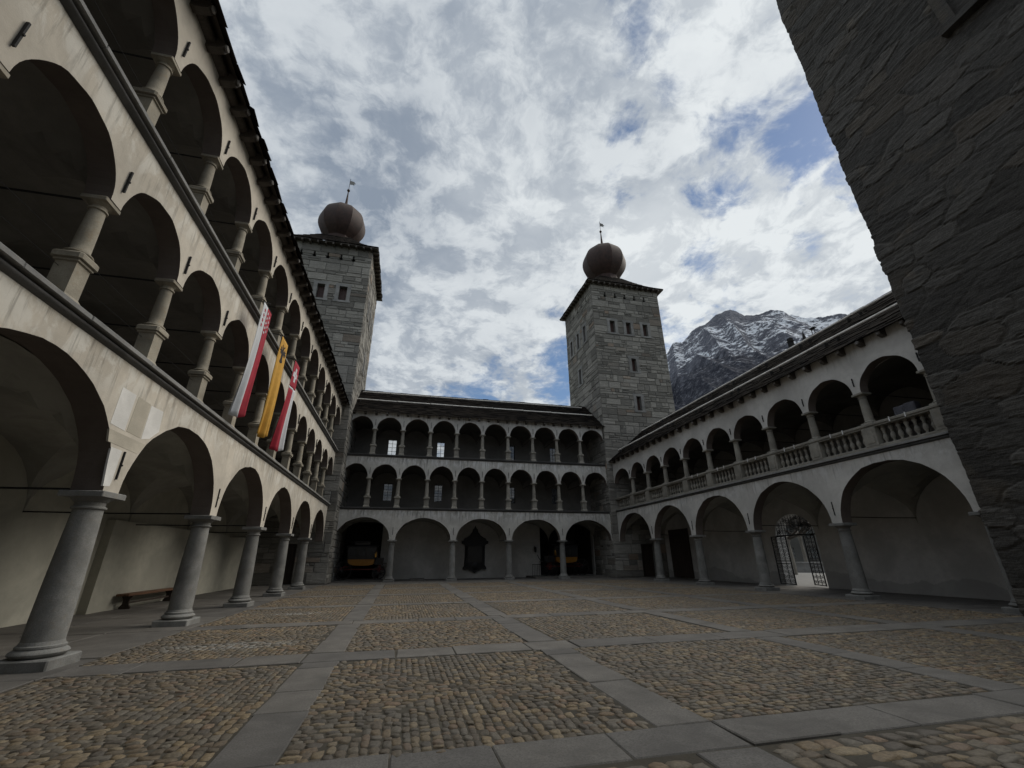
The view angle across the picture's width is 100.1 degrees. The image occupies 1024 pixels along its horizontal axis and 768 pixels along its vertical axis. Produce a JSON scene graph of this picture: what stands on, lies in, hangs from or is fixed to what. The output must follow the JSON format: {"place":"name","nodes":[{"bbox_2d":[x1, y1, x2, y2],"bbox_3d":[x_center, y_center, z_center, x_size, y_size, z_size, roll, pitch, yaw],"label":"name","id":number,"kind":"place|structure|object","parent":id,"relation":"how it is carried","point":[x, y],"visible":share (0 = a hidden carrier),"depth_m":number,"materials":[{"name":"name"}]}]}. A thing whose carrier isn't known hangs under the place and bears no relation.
{"place":"outdoors","nodes":[
{"label":"outdoors","id":0,"kind":"place"},
{"bbox_2d":[0,577,1022,692],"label":"gallery pavement","id":1,"kind":"structure","parent":0,"point":[96,635],"depth_m":13.69,"materials":[{"name":"stone"}]},
{"bbox_2d":[116,587,172,608],"bbox_3d":[-14.040,8.282,16.620,0.400,0.500,3.900,5,-23,-13],"label":"bench","id":2,"kind":"object","parent":1,"relation":"on","point":[126,597],"visible":0.84,"depth_m":15.82,"materials":[{"name":"brown wood"}]},
{"bbox_2d":[0,0,349,673],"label":"arcade wing","id":3,"kind":"structure","parent":1,"relation":"on","point":[149,250],"depth_m":10.47,"materials":[{"name":"beige paint"}]},
{"bbox_2d":[228,299,271,417],"bbox_3d":[-8.189,-0.929,13.116,0.776,3.976,0.900,5,-23,-13],"label":"banner","id":4,"kind":"object","parent":3,"relation":"hanging from","point":[238,406],"visible":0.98,"depth_m":13.10,"materials":[{"name":"white fabric"}]},
{"bbox_2d":[257,333,288,437],"bbox_3d":[-8.735,-0.077,15.204,0.776,3.976,0.900,5,-23,-13],"label":"banner","id":5,"kind":"object","parent":3,"relation":"hanging from","point":[267,414],"visible":1,"depth_m":15.19,"materials":[{"name":"yellow fabric"}]},
{"bbox_2d":[269,357,299,451],"bbox_3d":[-9.229,0.693,17.094,0.776,3.976,0.900,5,-23,-13],"label":"banner","id":6,"kind":"object","parent":3,"relation":"hanging from","point":[278,440],"visible":1,"depth_m":17.02,"materials":[{"name":"red fabric"}]},
{"bbox_2d":[331,390,611,582],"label":"arcade wing","id":7,"kind":"structure","parent":1,"relation":"on","point":[511,480],"depth_m":37.80,"materials":[{"name":"grey paint"}]},
{"bbox_2d":[334,541,385,579],"bbox_3d":[-11.720,14.072,34.199,4.432,2.800,1.904,5,-23,-13],"label":"stagecoach","id":8,"kind":"object","parent":7,"relation":"on","point":[362,553],"visible":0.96,"depth_m":33.70,"materials":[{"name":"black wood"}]},
{"bbox_2d":[383,484,392,500],"bbox_3d":[-10.891,9.492,37.555,0.750,1.460,0.050,5,-23,-13],"label":"window","id":9,"kind":"structure","parent":7,"relation":"in","point":[387,492],"depth_m":37.55,"materials":[{"name":"glass"}]},
{"bbox_2d":[434,485,442,501],"bbox_3d":[-6.638,9.852,38.520,0.700,1.460,0.050,5,-23,-13],"label":"window","id":10,"kind":"structure","parent":7,"relation":"in","point":[438,488],"depth_m":38.50,"materials":[{"name":"glass"}]},
{"bbox_2d":[462,525,488,572],"bbox_3d":[-3.207,14.291,37.154,2.360,3.860,0.286,5,-23,-13],"label":"wall monument","id":11,"kind":"object","parent":7,"relation":"attached to","point":[475,542],"depth_m":37.02,"materials":[{"name":"black stone"}]},
{"bbox_2d":[510,446,514,459],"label":"window","id":12,"kind":"structure","parent":7,"relation":"in","point":[511,447],"depth_m":41.54,"materials":[{"name":"glass"}]},
{"bbox_2d":[510,487,514,502],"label":"window","id":13,"kind":"structure","parent":7,"relation":"in","point":[512,490],"depth_m":40.05,"materials":[{"name":"glass"}]},
{"bbox_2d":[532,564,546,576],"bbox_3d":[2.290,15.590,35.797,1.224,1.000,0.040,5,-23,-13],"label":"railing panel","id":14,"kind":"object","parent":7,"relation":"on","point":[539,569],"visible":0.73,"depth_m":35.82,"materials":[{"name":"metal"}]},
{"bbox_2d":[550,448,554,461],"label":"window","id":15,"kind":"structure","parent":7,"relation":"in","point":[552,450],"depth_m":42.44,"materials":[{"name":"glass"}]},
{"bbox_2d":[551,489,556,503],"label":"window","id":16,"kind":"structure","parent":7,"relation":"in","point":[554,491],"depth_m":40.96,"materials":[{"name":"glass"}]},
{"bbox_2d":[537,541,588,575],"bbox_3d":[4.353,15.378,37.867,4.432,2.800,1.904,5,-23,-13],"label":"stagecoach","id":17,"kind":"object","parent":7,"relation":"on","point":[571,551],"visible":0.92,"depth_m":37.43,"materials":[{"name":"black wood"}]},
{"bbox_2d":[609,291,1022,614],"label":"arcade wing","id":18,"kind":"structure","parent":1,"relation":"on","point":[738,468],"depth_m":20.50,"materials":[{"name":"grey paint"}]},
{"bbox_2d":[668,528,694,577],"bbox_3d":[13.688,13.722,34.802,0.130,3.640,2.710,4,-23,-11],"label":"door","id":19,"kind":"structure","parent":18,"relation":"in","point":[680,549],"depth_m":34.61,"materials":[{"name":"brown wood"}]},
{"bbox_2d":[771,515,827,586],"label":"wrought iron gate","id":20,"kind":"structure","parent":18,"relation":"attached to","point":[804,539],"depth_m":24.44,"materials":[{"name":"black metal"}]},
{"bbox_2d":[892,417,929,438],"bbox_3d":[14.711,1.746,15.688,0.600,0.825,0.800,5,-23,-13],"label":"table","id":21,"kind":"object","parent":18,"relation":"on","point":[911,422],"visible":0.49,"depth_m":15.68,"materials":[{"name":"brown wood"}]},
{"bbox_2d":[893,405,904,414],"bbox_3d":[14.735,1.144,16.140,0.335,0.620,0.380,6,-23,-15],"label":"loudspeaker","id":22,"kind":"object","parent":21,"relation":"on","point":[898,410],"visible":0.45,"depth_m":16.14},
{"bbox_2d":[903,401,921,411],"bbox_3d":[14.839,0.995,15.828,0.335,0.660,0.380,6,-23,-15],"label":"loudspeaker","id":23,"kind":"object","parent":21,"relation":"on","point":[911,406],"visible":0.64,"depth_m":15.78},
{"bbox_2d":[43,579,1023,767],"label":"stone path","id":24,"kind":"structure","parent":0,"point":[263,737],"depth_m":5.02,"materials":[{"name":"stone"}]},
{"bbox_2d":[219,0,890,456],"label":"sky","id":25,"kind":"structure","parent":0,"point":[485,146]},
{"bbox_2d":[666,310,846,410],"bbox_3d":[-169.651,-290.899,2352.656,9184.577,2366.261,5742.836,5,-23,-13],"label":"mountain","id":26,"kind":"structure","parent":0,"point":[717,350],"depth_m":3502.86,"materials":[{"name":"grey stone"}]},
{"bbox_2d":[786,515,821,561],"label":"house","id":27,"kind":"structure","parent":0,"point":[796,549],"depth_m":67.18,"materials":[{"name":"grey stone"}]},
{"bbox_2d":[808,547,818,557],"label":"window","id":28,"kind":"structure","parent":27,"relation":"in","point":[811,548],"depth_m":66.50,"materials":[{"name":"grey glass"}]},
{"bbox_2d":[791,572,828,587],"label":"plaza","id":29,"kind":"structure","parent":0,"point":[804,579],"depth_m":29.87,"materials":[{"name":"grey stone"}]},
{"bbox_2d":[785,515,811,561],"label":"bare tree","id":30,"kind":"object","parent":29,"relation":"on","point":[802,548],"visible":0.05,"depth_m":49.37,"materials":[{"name":"plant"}]},
{"bbox_2d":[786,515,811,574],"bbox_3d":[26.222,14.419,40.519,6.321,6.719,5.820,-8,-23,19],"label":"bare tree","id":31,"kind":"object","parent":29,"relation":"on","point":[789,538],"visible":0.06,"depth_m":39.59,"materials":[{"name":"plant"}]},
{"bbox_2d":[795,562,824,572],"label":"garden wall","id":32,"kind":"structure","parent":29,"relation":"on","point":[804,567],"depth_m":44.13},
{"label":"courtyard bed","id":33,"kind":"structure","parent":0,"visible":0},
{"bbox_2d":[251,179,382,585],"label":"stone tower","id":34,"kind":"structure","parent":33,"relation":"on","point":[341,262],"depth_m":36.27,"materials":[{"name":"grey stone"}]},
{"bbox_2d":[282,544,296,584],"bbox_3d":[-15.230,12.277,29.222,0.800,2.530,0.105,5,-23,-13],"label":"door","id":35,"kind":"structure","parent":34,"relation":"in","point":[291,551],"depth_m":29.21,"materials":[{"name":"brown wood"}]},
{"bbox_2d":[312,280,329,299],"bbox_3d":[-16.473,-7.973,36.917,1.380,1.860,0.490,5,-23,-13],"label":"window","id":36,"kind":"structure","parent":34,"relation":"in","point":[322,292],"depth_m":36.91,"materials":[{"name":"grey stone"}]},
{"bbox_2d":[332,283,351,302],"bbox_3d":[-14.719,-7.824,37.315,1.410,1.860,0.490,5,-23,-13],"label":"window","id":37,"kind":"structure","parent":34,"relation":"in","point":[344,296],"depth_m":37.29,"materials":[{"name":"grey stone"}]},
{"bbox_2d":[362,352,365,376],"bbox_3d":[-13.726,-1.811,39.651,0.120,1.960,1.260,5,-23,-13],"label":"window","id":38,"kind":"structure","parent":34,"relation":"in","point":[364,352],"depth_m":39.71,"materials":[{"name":"grey stone"}]},
{"bbox_2d":[367,296,369,321],"bbox_3d":[-13.287,-6.946,39.637,0.120,2.060,1.260,5,-23,-13],"label":"window","id":39,"kind":"structure","parent":34,"relation":"in","point":[368,308],"depth_m":39.57,"materials":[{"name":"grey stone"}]},
{"bbox_2d":[368,308,371,331],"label":"window","id":40,"kind":"structure","parent":34,"relation":"in","point":[370,308],"depth_m":41.42,"materials":[{"name":"grey stone"}]},
{"bbox_2d":[369,321,372,341],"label":"window","id":41,"kind":"structure","parent":34,"relation":"in","point":[372,321],"depth_m":43.23,"materials":[{"name":"grey stone"}]},
{"bbox_2d":[0,580,1023,767],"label":"cobblestones","id":42,"kind":"structure","parent":33,"relation":"on","point":[995,651],"depth_m":6.00,"materials":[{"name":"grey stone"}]},
{"bbox_2d":[560,222,674,577],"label":"stone tower","id":43,"kind":"structure","parent":33,"relation":"on","point":[620,388],"depth_m":43.23,"materials":[{"name":"grey stone"}]},
{"bbox_2d":[569,338,573,360],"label":"window","id":44,"kind":"structure","parent":43,"relation":"in","point":[571,341],"depth_m":49.94,"materials":[{"name":"grey stone"}]},
{"bbox_2d":[575,329,580,352],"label":"window","id":45,"kind":"structure","parent":43,"relation":"in","point":[578,332],"depth_m":48.15,"materials":[{"name":"grey stone"}]},
{"bbox_2d":[577,365,583,387],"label":"window","id":46,"kind":"structure","parent":43,"relation":"in","point":[580,367],"depth_m":46.61,"materials":[{"name":"grey stone"}]},
{"bbox_2d":[581,322,587,345],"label":"window","id":47,"kind":"structure","parent":43,"relation":"in","point":[584,324],"depth_m":46.53,"materials":[{"name":"grey stone"}]},
{"bbox_2d":[606,318,619,334],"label":"window","id":48,"kind":"structure","parent":43,"relation":"in","point":[609,325],"depth_m":44.71,"materials":[{"name":"grey stone"}]},
{"bbox_2d":[622,320,634,336],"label":"window","id":49,"kind":"structure","parent":43,"relation":"in","point":[626,327],"depth_m":45.11,"materials":[{"name":"grey stone"}]},
{"bbox_2d":[628,356,640,373],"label":"window","id":50,"kind":"structure","parent":43,"relation":"in","point":[631,362],"depth_m":43.55,"materials":[{"name":"grey stone"}]},
{"bbox_2d":[632,393,646,412],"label":"window","id":51,"kind":"structure","parent":43,"relation":"in","point":[636,400],"depth_m":41.98,"materials":[{"name":"grey stone"}]},
{"bbox_2d":[639,322,651,338],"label":"window","id":52,"kind":"structure","parent":43,"relation":"in","point":[643,331],"depth_m":45.53,"materials":[{"name":"grey stone"}]},
{"bbox_2d":[641,544,655,576],"bbox_3d":[11.558,15.109,36.735,1.250,2.570,0.105,5,-23,-13],"label":"door","id":53,"kind":"structure","parent":43,"relation":"in","point":[646,549],"depth_m":36.69,"materials":[{"name":"brown wood"}]},
{"bbox_2d":[776,0,1023,615],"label":"stone tower","id":54,"kind":"structure","parent":33,"relation":"on","point":[920,104],"depth_m":14.14,"materials":[{"name":"grey stone"}]}
]}

